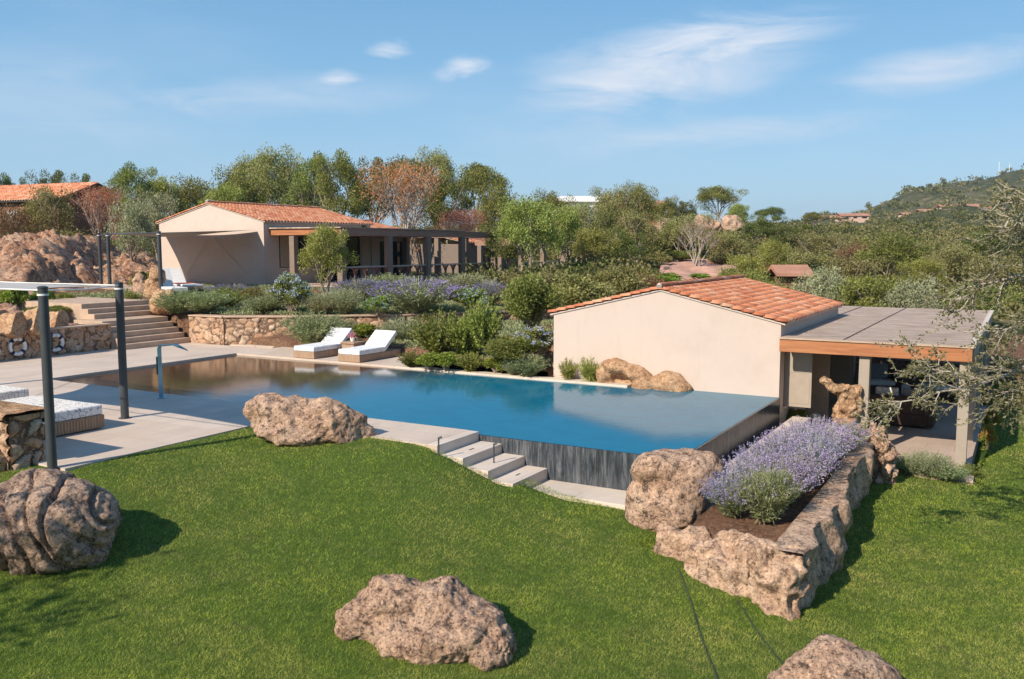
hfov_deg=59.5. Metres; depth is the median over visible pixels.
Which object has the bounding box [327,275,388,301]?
russian sage
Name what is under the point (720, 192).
umbrella pine
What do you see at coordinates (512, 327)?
ground cover
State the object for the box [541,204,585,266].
light tree
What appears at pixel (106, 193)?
russet tree
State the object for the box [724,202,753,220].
light tree
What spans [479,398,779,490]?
infinity wall
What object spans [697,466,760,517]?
lavender
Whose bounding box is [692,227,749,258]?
scrub bush
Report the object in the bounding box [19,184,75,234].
olive tree
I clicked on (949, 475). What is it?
shrub
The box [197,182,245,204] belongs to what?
light tree
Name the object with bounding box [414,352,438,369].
plant
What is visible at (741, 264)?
scrub bush
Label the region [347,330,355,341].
flower vase
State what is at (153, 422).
pool deck
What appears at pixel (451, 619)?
boulder
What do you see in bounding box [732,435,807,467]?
lavender
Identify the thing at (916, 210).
house
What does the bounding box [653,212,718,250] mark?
olive tree
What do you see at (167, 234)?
shade sail
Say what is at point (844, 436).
lavender
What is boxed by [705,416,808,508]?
gutter path
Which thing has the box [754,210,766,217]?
umbrella pine
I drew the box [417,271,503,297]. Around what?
silver shrub
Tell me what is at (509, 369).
silver shrub
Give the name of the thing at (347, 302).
silver shrub
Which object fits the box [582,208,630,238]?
evergreen tree
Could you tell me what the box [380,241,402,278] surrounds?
window
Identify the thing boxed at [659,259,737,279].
path
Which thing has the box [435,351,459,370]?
plant
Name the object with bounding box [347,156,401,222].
evergreen tree
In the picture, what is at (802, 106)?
sky
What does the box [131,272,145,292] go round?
standing rock
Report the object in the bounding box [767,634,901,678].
boulder
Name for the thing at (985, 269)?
scrub bush
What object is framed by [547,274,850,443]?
pool house
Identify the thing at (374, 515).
lawn
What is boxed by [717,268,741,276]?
terrace bush
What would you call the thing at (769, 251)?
light tree
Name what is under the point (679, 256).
terrace bush
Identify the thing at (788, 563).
planter wall
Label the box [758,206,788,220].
umbrella pine
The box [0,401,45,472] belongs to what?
stone pier
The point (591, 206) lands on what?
olive tree
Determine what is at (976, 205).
house
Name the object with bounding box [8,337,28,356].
life ring
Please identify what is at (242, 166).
tall tree
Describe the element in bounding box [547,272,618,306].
round bush
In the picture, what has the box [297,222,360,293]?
olive tree
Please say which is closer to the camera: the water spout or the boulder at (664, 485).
the boulder at (664, 485)
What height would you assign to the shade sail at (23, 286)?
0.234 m
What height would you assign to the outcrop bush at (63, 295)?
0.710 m
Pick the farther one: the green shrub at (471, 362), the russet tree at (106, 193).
the russet tree at (106, 193)
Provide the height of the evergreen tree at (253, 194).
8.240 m
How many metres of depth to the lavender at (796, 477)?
13.76 m
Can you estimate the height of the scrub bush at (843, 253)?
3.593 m
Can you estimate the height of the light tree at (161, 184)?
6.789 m
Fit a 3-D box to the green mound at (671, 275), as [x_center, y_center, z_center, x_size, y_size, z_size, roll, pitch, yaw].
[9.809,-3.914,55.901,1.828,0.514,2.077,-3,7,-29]
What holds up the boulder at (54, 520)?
on the lawn at (374, 515)
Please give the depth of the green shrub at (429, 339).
26.17 m
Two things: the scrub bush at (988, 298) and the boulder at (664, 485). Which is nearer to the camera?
the boulder at (664, 485)
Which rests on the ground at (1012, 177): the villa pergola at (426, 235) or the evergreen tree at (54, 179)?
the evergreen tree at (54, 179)
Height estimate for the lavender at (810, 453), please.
0.890 m
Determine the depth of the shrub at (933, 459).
18.26 m
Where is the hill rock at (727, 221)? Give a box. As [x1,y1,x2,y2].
[721,215,745,233]
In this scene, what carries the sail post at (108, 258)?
on the rock outcrop
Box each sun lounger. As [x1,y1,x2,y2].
[157,268,187,291]
[169,268,202,289]
[294,327,352,358]
[338,330,400,362]
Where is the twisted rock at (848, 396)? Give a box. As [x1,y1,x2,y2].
[819,376,863,425]
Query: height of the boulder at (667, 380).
0.672 m
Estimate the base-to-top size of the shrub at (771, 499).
0.944 m
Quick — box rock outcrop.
[0,228,157,324]
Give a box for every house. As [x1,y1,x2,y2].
[0,181,131,239]
[410,231,517,272]
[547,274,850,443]
[557,196,601,216]
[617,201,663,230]
[766,265,813,289]
[815,213,870,222]
[898,204,956,216]
[960,204,979,206]
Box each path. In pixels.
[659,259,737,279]
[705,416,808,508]
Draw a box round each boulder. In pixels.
[0,468,121,574]
[243,392,377,446]
[334,573,516,671]
[595,358,652,388]
[625,448,723,533]
[651,370,691,391]
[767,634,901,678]
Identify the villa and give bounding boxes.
[155,199,373,284]
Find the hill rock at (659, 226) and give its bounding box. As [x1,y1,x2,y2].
[656,218,680,232]
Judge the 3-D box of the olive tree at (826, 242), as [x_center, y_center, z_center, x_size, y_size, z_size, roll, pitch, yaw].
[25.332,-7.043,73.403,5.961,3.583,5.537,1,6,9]
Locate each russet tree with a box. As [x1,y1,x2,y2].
[65,179,136,240]
[353,153,447,271]
[423,207,488,243]
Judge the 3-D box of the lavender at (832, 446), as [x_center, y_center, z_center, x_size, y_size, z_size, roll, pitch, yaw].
[5.281,1.967,15.595,1.187,0.871,1.122,-2,6,-19]
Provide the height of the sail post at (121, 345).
2.735 m
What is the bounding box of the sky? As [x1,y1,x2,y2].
[0,0,1023,228]
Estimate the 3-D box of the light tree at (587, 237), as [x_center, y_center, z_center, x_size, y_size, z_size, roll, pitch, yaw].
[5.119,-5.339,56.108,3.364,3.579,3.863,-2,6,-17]
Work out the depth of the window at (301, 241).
47.82 m
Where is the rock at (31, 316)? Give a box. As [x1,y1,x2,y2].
[24,307,39,336]
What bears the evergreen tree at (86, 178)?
on the ground at (1012, 177)
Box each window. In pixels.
[279,236,307,267]
[323,237,359,281]
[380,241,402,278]
[483,248,490,269]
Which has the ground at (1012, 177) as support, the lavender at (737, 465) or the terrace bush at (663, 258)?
the terrace bush at (663, 258)
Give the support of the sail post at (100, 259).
on the terrace
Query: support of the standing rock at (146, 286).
on the garden ground at (181, 321)
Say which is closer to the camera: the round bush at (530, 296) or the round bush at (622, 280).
the round bush at (530, 296)
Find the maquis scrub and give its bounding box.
[2,163,1023,320]
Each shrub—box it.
[146,288,202,313]
[171,287,236,313]
[203,286,249,307]
[241,293,288,313]
[275,307,348,344]
[294,291,338,313]
[317,286,367,313]
[318,314,355,327]
[352,323,381,336]
[357,272,420,287]
[373,315,426,339]
[398,350,422,366]
[402,306,469,353]
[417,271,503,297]
[439,313,484,355]
[455,350,485,370]
[460,295,504,348]
[497,360,525,374]
[505,350,550,376]
[895,453,924,474]
[903,449,959,477]
[922,462,971,481]
[955,462,985,476]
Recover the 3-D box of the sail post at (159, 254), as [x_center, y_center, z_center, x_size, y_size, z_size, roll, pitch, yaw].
[-14.871,-2.970,37.897,0.270,3.207,0.270,3,7,30]
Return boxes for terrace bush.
[633,265,659,275]
[640,253,672,266]
[664,250,702,261]
[706,252,740,264]
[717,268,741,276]
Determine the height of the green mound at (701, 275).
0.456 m
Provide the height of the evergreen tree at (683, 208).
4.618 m
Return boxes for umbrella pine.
[366,153,446,228]
[437,162,513,231]
[693,185,748,220]
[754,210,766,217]
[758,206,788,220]
[800,211,828,225]
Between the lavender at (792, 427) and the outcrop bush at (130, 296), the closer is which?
the lavender at (792, 427)
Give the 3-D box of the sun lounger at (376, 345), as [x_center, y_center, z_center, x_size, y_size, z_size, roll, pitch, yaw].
[-4.353,0.176,27.437,0.840,0.793,2.000,3,7,30]
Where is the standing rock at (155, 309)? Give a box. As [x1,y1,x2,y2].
[149,288,175,315]
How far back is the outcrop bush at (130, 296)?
36.85 m
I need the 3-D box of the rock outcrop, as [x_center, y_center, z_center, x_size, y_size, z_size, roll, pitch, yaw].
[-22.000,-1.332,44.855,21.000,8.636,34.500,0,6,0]
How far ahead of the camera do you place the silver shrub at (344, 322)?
31.12 m
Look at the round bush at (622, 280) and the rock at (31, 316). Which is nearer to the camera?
the rock at (31, 316)
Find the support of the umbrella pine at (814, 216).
on the ground at (1012, 177)
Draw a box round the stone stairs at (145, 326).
[10,297,189,349]
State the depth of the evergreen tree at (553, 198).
82.33 m
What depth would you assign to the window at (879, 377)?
28.04 m
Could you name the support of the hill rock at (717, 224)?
on the ground at (1012, 177)
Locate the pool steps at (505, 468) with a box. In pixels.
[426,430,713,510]
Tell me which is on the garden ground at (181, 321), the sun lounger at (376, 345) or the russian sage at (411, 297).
the russian sage at (411, 297)
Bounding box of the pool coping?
[395,365,631,387]
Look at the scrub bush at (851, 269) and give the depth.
53.01 m
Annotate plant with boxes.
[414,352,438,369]
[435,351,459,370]
[481,357,505,372]
[787,408,808,419]
[977,421,997,449]
[982,405,1005,427]
[989,394,1012,416]
[995,380,1011,397]
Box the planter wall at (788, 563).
[653,437,874,620]
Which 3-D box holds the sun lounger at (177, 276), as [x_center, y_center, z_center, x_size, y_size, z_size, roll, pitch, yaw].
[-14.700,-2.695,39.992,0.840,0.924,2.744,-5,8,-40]
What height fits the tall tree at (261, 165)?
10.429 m
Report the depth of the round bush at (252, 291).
36.72 m
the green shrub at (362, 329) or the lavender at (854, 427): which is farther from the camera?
the green shrub at (362, 329)
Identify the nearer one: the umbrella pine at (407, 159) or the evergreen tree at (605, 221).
the evergreen tree at (605, 221)
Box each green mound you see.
[652,275,685,281]
[658,273,682,278]
[689,273,711,278]
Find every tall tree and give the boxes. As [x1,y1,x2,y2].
[103,161,158,240]
[225,150,276,202]
[245,142,305,203]
[279,151,332,210]
[311,148,370,218]
[411,144,457,228]
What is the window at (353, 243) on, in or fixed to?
in the villa
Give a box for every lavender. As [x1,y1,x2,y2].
[207,283,259,292]
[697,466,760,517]
[719,448,780,485]
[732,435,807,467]
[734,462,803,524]
[747,448,827,506]
[753,427,819,463]
[768,436,840,489]
[770,417,834,446]
[784,414,844,436]
[787,427,849,473]
[798,420,858,462]
[824,416,871,454]
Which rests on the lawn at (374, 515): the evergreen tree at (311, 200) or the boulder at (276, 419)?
the boulder at (276, 419)
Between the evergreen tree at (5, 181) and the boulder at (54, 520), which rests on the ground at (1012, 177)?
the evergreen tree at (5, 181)
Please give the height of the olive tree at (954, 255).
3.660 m
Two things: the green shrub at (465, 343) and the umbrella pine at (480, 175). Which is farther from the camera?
the umbrella pine at (480, 175)
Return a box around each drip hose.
[678,569,718,678]
[737,601,783,663]
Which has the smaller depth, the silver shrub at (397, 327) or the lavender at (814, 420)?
the lavender at (814, 420)
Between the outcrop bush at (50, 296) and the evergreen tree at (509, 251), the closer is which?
the outcrop bush at (50, 296)
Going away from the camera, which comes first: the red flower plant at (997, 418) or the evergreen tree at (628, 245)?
the red flower plant at (997, 418)
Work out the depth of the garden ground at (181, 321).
30.89 m
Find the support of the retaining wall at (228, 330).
on the garden ground at (181, 321)
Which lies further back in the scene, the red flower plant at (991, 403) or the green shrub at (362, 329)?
the green shrub at (362, 329)
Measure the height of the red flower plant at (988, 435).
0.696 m
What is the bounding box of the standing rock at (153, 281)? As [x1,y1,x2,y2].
[148,268,165,295]
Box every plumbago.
[269,271,313,312]
[360,295,391,315]
[451,286,491,313]
[513,326,553,353]
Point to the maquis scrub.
(891, 224)
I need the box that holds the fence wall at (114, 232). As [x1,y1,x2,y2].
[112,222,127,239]
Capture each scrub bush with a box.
[0,200,39,237]
[636,229,689,249]
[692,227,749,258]
[714,266,769,281]
[723,253,769,278]
[753,275,785,287]
[786,249,838,277]
[791,264,848,299]
[825,254,886,286]
[830,272,901,307]
[831,239,923,272]
[878,274,944,308]
[940,277,1023,317]
[956,255,1023,296]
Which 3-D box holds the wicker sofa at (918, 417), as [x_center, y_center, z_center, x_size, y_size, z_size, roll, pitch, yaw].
[10.178,1.708,23.471,1.660,0.930,0.860,3,7,30]
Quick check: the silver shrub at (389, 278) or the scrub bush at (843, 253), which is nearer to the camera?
the silver shrub at (389, 278)
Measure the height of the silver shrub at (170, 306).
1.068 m
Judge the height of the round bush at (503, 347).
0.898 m
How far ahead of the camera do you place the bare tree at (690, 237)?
65.48 m
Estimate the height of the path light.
0.444 m
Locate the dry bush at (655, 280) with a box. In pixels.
[637,273,664,288]
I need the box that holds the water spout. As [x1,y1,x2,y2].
[156,344,187,398]
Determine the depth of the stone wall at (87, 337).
28.72 m
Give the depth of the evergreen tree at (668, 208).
106.33 m
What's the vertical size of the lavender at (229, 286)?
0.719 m
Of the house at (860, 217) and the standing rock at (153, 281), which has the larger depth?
the house at (860, 217)
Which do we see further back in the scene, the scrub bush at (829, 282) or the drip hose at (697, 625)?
the scrub bush at (829, 282)
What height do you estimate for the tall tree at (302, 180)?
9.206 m
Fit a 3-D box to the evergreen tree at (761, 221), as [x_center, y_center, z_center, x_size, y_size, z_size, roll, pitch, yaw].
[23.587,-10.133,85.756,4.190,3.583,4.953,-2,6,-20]
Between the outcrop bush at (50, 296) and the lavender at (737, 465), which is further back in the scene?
the outcrop bush at (50, 296)
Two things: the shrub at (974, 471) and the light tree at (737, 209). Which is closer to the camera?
the shrub at (974, 471)
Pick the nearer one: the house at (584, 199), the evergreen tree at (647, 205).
the evergreen tree at (647, 205)
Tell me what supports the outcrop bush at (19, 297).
on the rock outcrop
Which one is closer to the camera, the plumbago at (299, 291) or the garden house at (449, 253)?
the plumbago at (299, 291)
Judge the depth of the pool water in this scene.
20.62 m
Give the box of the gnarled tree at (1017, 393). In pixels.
[837,178,1023,446]
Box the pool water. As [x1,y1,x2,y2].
[58,355,778,453]
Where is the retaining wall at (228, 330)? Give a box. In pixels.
[188,310,555,345]
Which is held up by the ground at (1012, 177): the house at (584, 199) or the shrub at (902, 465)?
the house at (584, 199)
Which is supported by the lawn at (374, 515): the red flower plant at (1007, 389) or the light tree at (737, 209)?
the red flower plant at (1007, 389)
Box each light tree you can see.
[132,174,188,227]
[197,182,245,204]
[490,193,569,271]
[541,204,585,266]
[570,226,622,264]
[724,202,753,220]
[752,238,796,279]
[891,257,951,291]
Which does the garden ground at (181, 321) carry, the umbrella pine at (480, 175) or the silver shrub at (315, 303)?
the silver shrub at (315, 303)
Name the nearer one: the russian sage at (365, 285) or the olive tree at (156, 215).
the russian sage at (365, 285)
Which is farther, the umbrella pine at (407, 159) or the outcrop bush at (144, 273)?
the umbrella pine at (407, 159)
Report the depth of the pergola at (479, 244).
61.12 m
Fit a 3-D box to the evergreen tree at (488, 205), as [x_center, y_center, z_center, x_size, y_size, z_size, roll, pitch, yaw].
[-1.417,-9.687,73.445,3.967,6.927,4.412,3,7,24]
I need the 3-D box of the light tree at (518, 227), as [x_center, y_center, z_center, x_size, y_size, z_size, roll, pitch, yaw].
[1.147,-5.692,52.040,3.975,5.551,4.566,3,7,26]
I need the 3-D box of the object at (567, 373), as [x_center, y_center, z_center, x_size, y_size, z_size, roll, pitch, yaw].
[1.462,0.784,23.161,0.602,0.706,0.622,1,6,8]
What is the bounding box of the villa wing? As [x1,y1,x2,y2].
[360,219,409,278]
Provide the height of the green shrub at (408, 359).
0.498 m
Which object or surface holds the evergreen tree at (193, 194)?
on the ground at (1012, 177)
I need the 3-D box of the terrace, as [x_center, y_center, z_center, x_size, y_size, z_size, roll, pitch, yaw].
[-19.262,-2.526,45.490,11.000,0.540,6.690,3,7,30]
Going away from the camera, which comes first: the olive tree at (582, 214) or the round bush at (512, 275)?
the round bush at (512, 275)
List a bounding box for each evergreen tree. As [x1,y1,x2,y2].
[0,171,26,184]
[24,169,64,183]
[56,172,89,182]
[170,172,215,211]
[211,164,274,205]
[271,156,319,206]
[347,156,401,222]
[418,171,474,243]
[472,178,519,236]
[478,222,533,271]
[532,188,575,220]
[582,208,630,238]
[601,229,646,263]
[622,180,660,224]
[653,195,680,221]
[677,200,702,219]
[738,214,783,243]
[758,223,811,247]
[849,230,934,276]
[961,229,1023,259]
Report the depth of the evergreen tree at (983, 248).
78.85 m
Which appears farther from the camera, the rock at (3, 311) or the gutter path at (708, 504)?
the rock at (3, 311)
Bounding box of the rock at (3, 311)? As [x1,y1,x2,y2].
[0,309,8,314]
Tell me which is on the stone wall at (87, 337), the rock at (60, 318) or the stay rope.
the rock at (60, 318)
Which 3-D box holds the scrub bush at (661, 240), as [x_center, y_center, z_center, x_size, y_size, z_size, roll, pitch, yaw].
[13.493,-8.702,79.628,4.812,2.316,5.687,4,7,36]
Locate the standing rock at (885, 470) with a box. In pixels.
[853,422,899,483]
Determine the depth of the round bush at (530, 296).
25.35 m
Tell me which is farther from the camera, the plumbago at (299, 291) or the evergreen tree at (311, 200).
the evergreen tree at (311, 200)
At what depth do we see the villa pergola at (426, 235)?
48.48 m
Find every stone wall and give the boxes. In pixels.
[0,323,111,360]
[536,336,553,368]
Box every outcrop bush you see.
[0,281,31,304]
[20,305,71,311]
[29,291,57,299]
[56,292,75,297]
[124,291,140,298]
[127,270,149,285]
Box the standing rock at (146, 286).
[143,278,150,296]
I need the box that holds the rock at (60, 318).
[49,310,68,326]
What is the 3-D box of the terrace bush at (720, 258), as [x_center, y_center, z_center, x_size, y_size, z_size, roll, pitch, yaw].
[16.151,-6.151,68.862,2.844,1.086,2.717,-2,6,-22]
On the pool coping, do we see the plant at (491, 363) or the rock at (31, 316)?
the plant at (491, 363)
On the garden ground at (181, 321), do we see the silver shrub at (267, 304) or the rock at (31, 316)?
the silver shrub at (267, 304)
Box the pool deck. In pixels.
[0,343,467,470]
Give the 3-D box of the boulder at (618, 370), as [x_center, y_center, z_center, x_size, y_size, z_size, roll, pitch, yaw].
[2.920,0.937,22.531,1.686,0.917,0.810,3,7,30]
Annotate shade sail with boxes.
[0,281,117,291]
[99,230,248,236]
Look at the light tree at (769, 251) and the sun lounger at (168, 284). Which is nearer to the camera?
the sun lounger at (168, 284)
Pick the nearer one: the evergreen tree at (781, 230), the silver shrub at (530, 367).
the silver shrub at (530, 367)
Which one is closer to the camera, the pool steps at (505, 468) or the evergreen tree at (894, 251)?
the pool steps at (505, 468)
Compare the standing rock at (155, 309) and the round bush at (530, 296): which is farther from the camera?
the standing rock at (155, 309)
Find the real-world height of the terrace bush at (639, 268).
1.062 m
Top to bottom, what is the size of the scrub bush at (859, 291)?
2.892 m
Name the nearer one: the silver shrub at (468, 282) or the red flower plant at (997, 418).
the red flower plant at (997, 418)
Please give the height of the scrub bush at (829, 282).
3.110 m
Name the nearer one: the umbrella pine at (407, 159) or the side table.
the side table
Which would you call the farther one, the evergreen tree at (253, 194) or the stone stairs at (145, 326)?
the evergreen tree at (253, 194)
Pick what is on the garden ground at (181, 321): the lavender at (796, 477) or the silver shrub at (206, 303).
the silver shrub at (206, 303)
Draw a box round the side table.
[340,340,364,347]
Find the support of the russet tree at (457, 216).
on the ground at (1012, 177)
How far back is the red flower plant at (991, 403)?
24.47 m
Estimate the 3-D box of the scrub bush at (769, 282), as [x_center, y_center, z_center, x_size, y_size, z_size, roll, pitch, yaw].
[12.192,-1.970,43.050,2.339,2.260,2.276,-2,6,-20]
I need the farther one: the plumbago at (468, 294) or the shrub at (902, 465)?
the plumbago at (468, 294)
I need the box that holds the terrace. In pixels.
[83,282,259,290]
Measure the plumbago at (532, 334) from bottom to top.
0.814 m
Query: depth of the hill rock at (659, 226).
93.79 m
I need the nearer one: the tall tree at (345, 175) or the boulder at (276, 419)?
the boulder at (276, 419)
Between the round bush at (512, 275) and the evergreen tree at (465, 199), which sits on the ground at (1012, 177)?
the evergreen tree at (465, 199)
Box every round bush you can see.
[235,286,266,298]
[482,334,539,363]
[499,272,565,327]
[500,270,554,287]
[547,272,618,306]
[584,266,648,294]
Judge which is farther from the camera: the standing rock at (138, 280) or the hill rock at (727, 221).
the hill rock at (727, 221)
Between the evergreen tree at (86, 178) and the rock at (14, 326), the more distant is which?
the evergreen tree at (86, 178)
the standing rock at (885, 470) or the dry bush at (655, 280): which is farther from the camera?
the dry bush at (655, 280)
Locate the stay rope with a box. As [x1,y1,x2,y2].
[212,236,245,276]
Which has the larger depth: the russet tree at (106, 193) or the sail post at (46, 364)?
the russet tree at (106, 193)
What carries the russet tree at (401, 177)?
on the ground at (1012, 177)
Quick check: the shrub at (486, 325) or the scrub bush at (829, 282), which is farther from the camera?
the scrub bush at (829, 282)
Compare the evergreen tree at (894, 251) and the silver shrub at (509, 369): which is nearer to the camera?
the silver shrub at (509, 369)
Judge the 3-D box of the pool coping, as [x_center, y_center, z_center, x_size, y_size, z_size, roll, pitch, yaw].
[-0.165,1.264,24.131,7.150,0.656,0.360,3,7,30]
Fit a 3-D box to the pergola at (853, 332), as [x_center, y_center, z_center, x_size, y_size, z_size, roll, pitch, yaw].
[9.747,0.946,24.839,6.120,2.940,12.750,3,7,30]
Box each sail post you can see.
[37,286,57,468]
[97,233,102,283]
[105,233,111,284]
[114,282,131,418]
[156,231,162,288]
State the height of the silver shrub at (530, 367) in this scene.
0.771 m
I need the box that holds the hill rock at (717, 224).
[694,214,721,232]
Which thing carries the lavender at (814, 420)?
on the planter wall at (788, 563)
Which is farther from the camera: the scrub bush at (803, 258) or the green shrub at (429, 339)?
the scrub bush at (803, 258)
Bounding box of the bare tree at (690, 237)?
[672,216,725,265]
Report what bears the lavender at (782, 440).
on the planter wall at (788, 563)
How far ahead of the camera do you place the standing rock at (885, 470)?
17.68 m
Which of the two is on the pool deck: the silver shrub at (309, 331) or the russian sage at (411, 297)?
the silver shrub at (309, 331)
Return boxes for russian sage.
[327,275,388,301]
[360,274,466,313]
[471,279,506,305]
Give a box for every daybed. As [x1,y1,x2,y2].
[0,385,28,399]
[0,395,104,438]
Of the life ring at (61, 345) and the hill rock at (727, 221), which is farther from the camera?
the hill rock at (727, 221)
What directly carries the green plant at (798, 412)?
on the garden ground at (181, 321)
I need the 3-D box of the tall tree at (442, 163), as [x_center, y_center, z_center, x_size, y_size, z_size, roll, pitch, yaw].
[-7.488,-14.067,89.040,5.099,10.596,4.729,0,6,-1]
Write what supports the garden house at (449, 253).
on the ground at (1012, 177)
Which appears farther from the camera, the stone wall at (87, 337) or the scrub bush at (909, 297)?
the scrub bush at (909, 297)
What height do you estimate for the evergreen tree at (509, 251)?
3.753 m
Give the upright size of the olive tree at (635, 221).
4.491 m
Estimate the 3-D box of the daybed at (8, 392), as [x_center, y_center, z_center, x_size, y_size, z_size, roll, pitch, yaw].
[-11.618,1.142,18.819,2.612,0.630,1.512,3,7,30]
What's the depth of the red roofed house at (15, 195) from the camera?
74.10 m
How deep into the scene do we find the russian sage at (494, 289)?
34.56 m
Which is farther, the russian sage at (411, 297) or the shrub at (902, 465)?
the russian sage at (411, 297)
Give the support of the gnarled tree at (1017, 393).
on the lawn at (374, 515)
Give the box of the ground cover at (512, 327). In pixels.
[66,282,583,370]
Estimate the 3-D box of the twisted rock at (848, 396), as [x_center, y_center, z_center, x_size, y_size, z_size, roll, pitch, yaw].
[7.249,1.397,19.752,0.926,1.173,0.522,0,6,0]
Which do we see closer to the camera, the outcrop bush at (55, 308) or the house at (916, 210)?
the outcrop bush at (55, 308)
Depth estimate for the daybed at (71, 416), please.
16.67 m
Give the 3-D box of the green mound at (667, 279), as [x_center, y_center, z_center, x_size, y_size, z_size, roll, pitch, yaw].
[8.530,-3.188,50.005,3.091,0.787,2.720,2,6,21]
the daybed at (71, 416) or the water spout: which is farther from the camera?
the water spout
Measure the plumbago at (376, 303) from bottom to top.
0.752 m
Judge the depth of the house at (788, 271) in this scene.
49.94 m
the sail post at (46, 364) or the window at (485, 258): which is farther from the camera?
the window at (485, 258)
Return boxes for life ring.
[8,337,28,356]
[51,332,65,352]
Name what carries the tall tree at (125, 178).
on the ground at (1012, 177)
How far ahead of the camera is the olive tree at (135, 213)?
53.25 m
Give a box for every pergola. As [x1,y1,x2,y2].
[269,227,497,286]
[450,241,564,270]
[779,306,993,485]
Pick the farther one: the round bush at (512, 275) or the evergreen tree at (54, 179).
the evergreen tree at (54, 179)
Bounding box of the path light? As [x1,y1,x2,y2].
[493,442,496,462]
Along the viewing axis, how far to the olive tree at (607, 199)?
90.19 m
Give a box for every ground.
[55,282,1023,446]
[154,169,1023,334]
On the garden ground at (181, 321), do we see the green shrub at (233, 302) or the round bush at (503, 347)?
the green shrub at (233, 302)
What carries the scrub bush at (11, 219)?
on the rock outcrop
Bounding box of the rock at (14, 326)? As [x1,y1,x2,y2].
[0,312,27,338]
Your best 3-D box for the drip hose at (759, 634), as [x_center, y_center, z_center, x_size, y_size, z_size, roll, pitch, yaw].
[3.026,3.599,10.707,0.048,0.179,2.066,-1,6,-5]
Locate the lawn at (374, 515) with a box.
[0,365,1023,678]
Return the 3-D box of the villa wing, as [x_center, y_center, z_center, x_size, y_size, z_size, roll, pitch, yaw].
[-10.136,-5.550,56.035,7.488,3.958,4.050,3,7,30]
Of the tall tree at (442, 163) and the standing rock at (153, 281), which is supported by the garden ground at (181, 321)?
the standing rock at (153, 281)
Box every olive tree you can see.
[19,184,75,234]
[104,199,155,261]
[127,190,179,260]
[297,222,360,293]
[557,202,606,261]
[571,201,599,221]
[588,182,651,225]
[605,209,661,261]
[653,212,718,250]
[786,232,855,257]
[922,243,984,283]
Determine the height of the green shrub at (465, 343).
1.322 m

